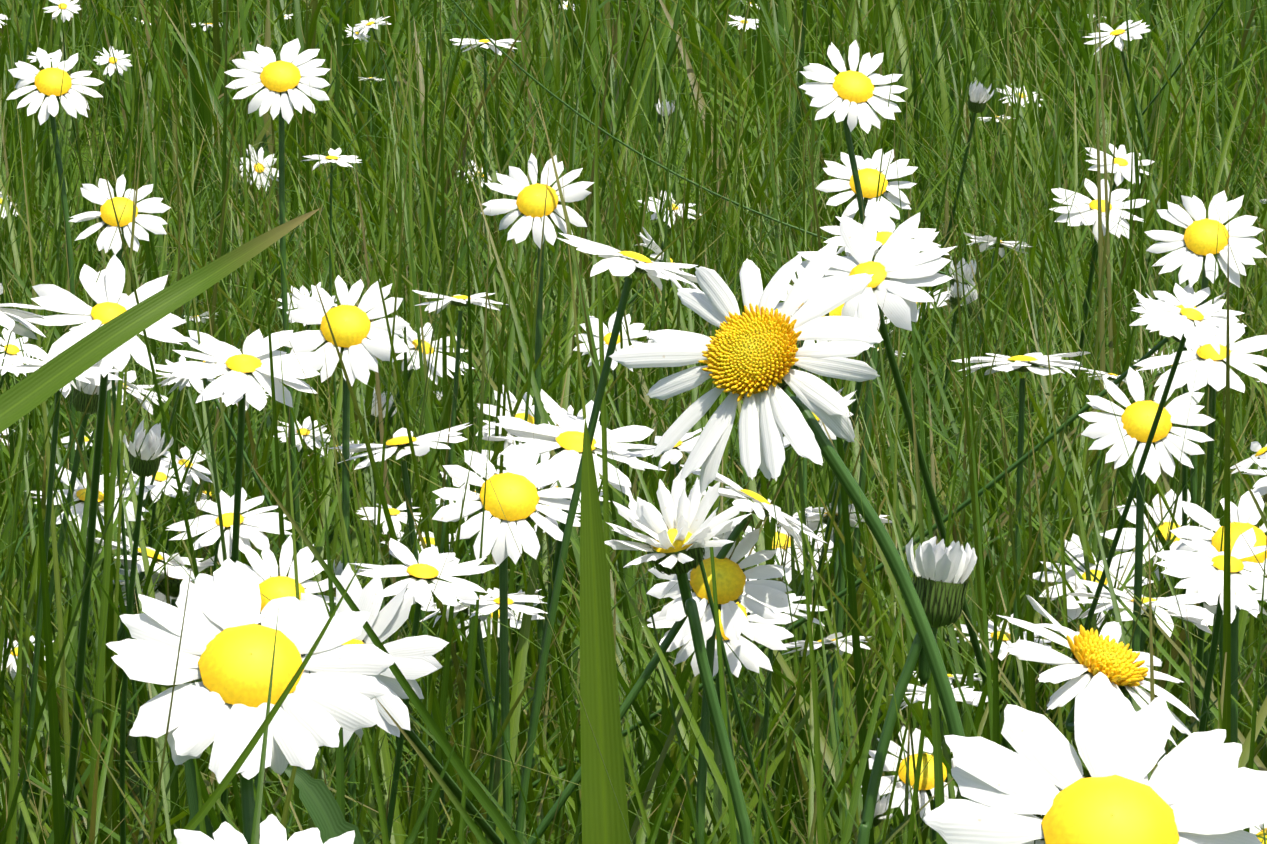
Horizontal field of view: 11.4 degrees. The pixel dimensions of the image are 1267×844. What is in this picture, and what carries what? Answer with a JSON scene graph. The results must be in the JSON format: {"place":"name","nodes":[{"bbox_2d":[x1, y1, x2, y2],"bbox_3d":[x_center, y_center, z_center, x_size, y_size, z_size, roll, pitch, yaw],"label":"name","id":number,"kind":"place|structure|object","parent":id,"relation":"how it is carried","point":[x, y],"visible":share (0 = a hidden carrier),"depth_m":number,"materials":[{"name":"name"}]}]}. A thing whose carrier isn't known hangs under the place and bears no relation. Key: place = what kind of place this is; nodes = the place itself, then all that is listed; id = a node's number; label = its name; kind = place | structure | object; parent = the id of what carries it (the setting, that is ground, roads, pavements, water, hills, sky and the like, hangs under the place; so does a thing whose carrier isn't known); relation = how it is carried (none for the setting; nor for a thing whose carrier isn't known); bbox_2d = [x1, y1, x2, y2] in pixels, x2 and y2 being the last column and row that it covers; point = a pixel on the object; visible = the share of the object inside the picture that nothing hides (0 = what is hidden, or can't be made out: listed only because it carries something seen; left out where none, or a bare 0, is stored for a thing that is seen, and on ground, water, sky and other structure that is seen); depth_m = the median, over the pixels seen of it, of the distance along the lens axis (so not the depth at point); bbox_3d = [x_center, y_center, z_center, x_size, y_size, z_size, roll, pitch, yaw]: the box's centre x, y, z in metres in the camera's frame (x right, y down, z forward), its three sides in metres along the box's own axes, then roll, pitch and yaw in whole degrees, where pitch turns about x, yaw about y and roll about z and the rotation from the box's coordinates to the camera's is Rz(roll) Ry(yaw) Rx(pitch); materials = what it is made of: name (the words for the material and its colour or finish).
{"place":"outdoors","nodes":[
{"label":"outdoors","id":0,"kind":"place"},
{"bbox_2d":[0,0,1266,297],"bbox_3d":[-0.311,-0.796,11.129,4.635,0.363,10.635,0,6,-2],"label":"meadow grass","id":1,"kind":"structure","parent":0,"point":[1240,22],"depth_m":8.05,"materials":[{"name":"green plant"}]},
{"bbox_2d":[0,0,1266,843],"bbox_3d":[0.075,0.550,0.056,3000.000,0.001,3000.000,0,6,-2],"label":"meadow ground","id":2,"kind":"structure","parent":0,"point":[166,166],"depth_m":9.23,"materials":[{"name":"green plant"}]},
{"bbox_2d":[6,47,103,604],"bbox_3d":[-0.273,0.075,3.016,0.046,0.505,0.037,0,6,-2],"label":"daisy","id":3,"kind":"object","parent":2,"relation":"on","point":[47,84],"visible":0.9,"depth_m":2.99,"materials":[{"name":"white plant"}]},
{"bbox_2d":[69,175,170,614],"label":"daisy","id":4,"kind":"object","parent":2,"relation":"on","point":[105,214],"visible":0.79,"depth_m":2.79,"materials":[{"name":"white plant"}]},
{"bbox_2d":[106,558,395,843],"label":"daisy","id":5,"kind":"object","parent":2,"relation":"on","point":[222,704],"visible":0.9,"depth_m":1.21,"materials":[{"name":"white plant"}]},
{"bbox_2d":[174,814,354,843],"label":"daisy","id":6,"kind":"object","parent":2,"relation":"on","point":[272,830],"visible":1,"depth_m":0.99,"materials":[{"name":"white plant"}]},
{"bbox_2d":[184,759,363,843],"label":"grass blades","id":7,"kind":"object","parent":2,"relation":"on","point":[319,801],"visible":0.67,"depth_m":1.29,"materials":[{"name":"green plant"}]},
{"bbox_2d":[224,38,329,582],"bbox_3d":[-0.163,0.077,2.920,0.049,0.506,0.035,0,6,-2],"label":"daisy","id":8,"kind":"object","parent":2,"relation":"on","point":[281,81],"visible":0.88,"depth_m":2.89,"materials":[{"name":"white plant"}]},
{"bbox_2d":[244,535,340,801],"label":"daisy","id":9,"kind":"object","parent":2,"relation":"on","point":[274,586],"visible":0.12,"depth_m":2.00,"materials":[{"name":"white plant"}]},
{"bbox_2d":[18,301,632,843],"bbox_3d":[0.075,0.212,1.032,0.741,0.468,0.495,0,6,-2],"label":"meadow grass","id":10,"kind":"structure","parent":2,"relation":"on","point":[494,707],"depth_m":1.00,"materials":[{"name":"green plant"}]},
{"bbox_2d":[284,275,409,824],"bbox_3d":[-0.105,0.160,2.318,0.048,0.427,0.032,0,6,-2],"label":"daisy","id":11,"kind":"object","parent":2,"relation":"on","point":[355,329],"visible":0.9,"depth_m":2.29,"materials":[{"name":"white plant"}]},
{"bbox_2d":[432,442,580,843],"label":"daisy","id":12,"kind":"object","parent":2,"relation":"on","point":[518,484],"visible":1,"depth_m":2.00,"materials":[{"name":"white plant"}]},
{"bbox_2d":[481,153,594,728],"bbox_3d":[-0.039,0.104,2.619,0.047,0.429,0.035,0,6,-2],"label":"daisy","id":13,"kind":"object","parent":2,"relation":"on","point":[529,203],"visible":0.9,"depth_m":2.60,"materials":[{"name":"white plant"}]},
{"bbox_2d":[0,0,1224,227],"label":"daisies","id":14,"kind":"object","parent":2,"relation":"on","point":[372,24],"visible":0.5,"depth_m":6.52,"materials":[{"name":"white plant"}]},
{"bbox_2d":[0,201,1266,843],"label":"daisies","id":15,"kind":"object","parent":2,"relation":"on","point":[900,267],"visible":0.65,"depth_m":2.07,"materials":[{"name":"white plant"}]},
{"bbox_2d":[0,50,1266,843],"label":"grass","id":16,"kind":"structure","parent":2,"relation":"on","point":[603,818],"depth_m":1.30,"materials":[{"name":"green plant"}]},
{"bbox_2d":[0,0,1266,790],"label":"daisies","id":17,"kind":"object","parent":2,"relation":"on","point":[981,96],"visible":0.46,"depth_m":3.75,"materials":[{"name":"white plant"}]},
{"bbox_2d":[605,468,753,843],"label":"daisy","id":18,"kind":"object","parent":2,"relation":"on","point":[679,532],"visible":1,"depth_m":1.39,"materials":[{"name":"white plant"}]},
{"bbox_2d":[646,526,792,843],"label":"daisy","id":19,"kind":"object","parent":2,"relation":"on","point":[732,583],"visible":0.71,"depth_m":1.85,"materials":[{"name":"white plant"}]},
{"bbox_2d":[642,579,797,843],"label":"daisy","id":20,"kind":"object","parent":2,"relation":"on","point":[751,656],"visible":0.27,"depth_m":1.89,"materials":[{"name":"white plant"}]},
{"bbox_2d":[609,239,970,799],"bbox_3d":[0.044,0.228,1.338,0.104,0.532,0.036,2,6,22],"label":"daisy","id":21,"kind":"object","parent":2,"relation":"on","point":[754,357],"visible":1,"depth_m":1.32,"materials":[{"name":"white plant"}]},
{"bbox_2d":[773,265,881,795],"bbox_3d":[0.071,0.152,2.421,0.044,0.427,0.033,3,7,27],"label":"daisy","id":22,"kind":"object","parent":2,"relation":"on","point":[837,311],"visible":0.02,"depth_m":2.42,"materials":[{"name":"white plant"}]},
{"bbox_2d":[799,40,907,670],"bbox_3d":[0.094,0.091,2.726,0.047,0.509,0.038,0,6,-2],"label":"daisy","id":23,"kind":"object","parent":2,"relation":"on","point":[849,97],"visible":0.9,"depth_m":2.70,"materials":[{"name":"white plant"}]},
{"bbox_2d":[815,149,917,634],"bbox_3d":[0.104,0.087,2.923,0.053,0.424,0.036,0,6,-2],"label":"daisy","id":24,"kind":"object","parent":2,"relation":"on","point":[868,172],"visible":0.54,"depth_m":2.90,"materials":[{"name":"white plant"}]},
{"bbox_2d":[861,725,957,843],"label":"daisy","id":25,"kind":"object","parent":2,"relation":"on","point":[926,786],"visible":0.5,"depth_m":2.20,"materials":[{"name":"white plant"}]},
{"bbox_2d":[857,536,976,843],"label":"daisy bud","id":26,"kind":"object","parent":2,"relation":"on","point":[939,569],"visible":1,"depth_m":1.34,"materials":[{"name":"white plant"}]},
{"bbox_2d":[923,672,1266,843],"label":"daisy","id":27,"kind":"object","parent":2,"relation":"on","point":[1200,788],"visible":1,"depth_m":0.86,"materials":[{"name":"white plant"}]},
{"bbox_2d":[997,595,1198,775],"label":"daisy","id":28,"kind":"object","parent":2,"relation":"on","point":[1122,668],"visible":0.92,"depth_m":1.44,"materials":[{"name":"white plant"}]},
{"bbox_2d":[1079,366,1214,707],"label":"daisy","id":29,"kind":"object","parent":2,"relation":"on","point":[1135,420],"visible":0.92,"depth_m":2.10,"materials":[{"name":"white plant"}]},
{"bbox_2d":[1140,750,1165,784],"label":"daisy","id":30,"kind":"object","parent":2,"relation":"on","point":[1145,781],"depth_m":1.96,"materials":[{"name":"white plant"}]},
{"bbox_2d":[1145,190,1266,730],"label":"daisy","id":31,"kind":"object","parent":2,"relation":"on","point":[1198,244],"visible":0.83,"depth_m":2.50,"materials":[{"name":"white plant"}]},
{"bbox_2d":[1165,489,1266,742],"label":"daisy","id":32,"kind":"object","parent":2,"relation":"on","point":[1245,515],"visible":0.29,"depth_m":1.91,"materials":[{"name":"white plant"}]},
{"bbox_2d":[1242,823,1266,843],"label":"daisy","id":33,"kind":"object","parent":2,"relation":"on","point":[1254,830],"visible":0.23,"depth_m":2.11,"materials":[{"name":"white plant"}]},
{"bbox_2d":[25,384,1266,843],"bbox_3d":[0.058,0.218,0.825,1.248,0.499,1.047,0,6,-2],"label":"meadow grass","id":34,"kind":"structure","parent":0,"point":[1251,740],"depth_m":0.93,"materials":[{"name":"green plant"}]}
]}

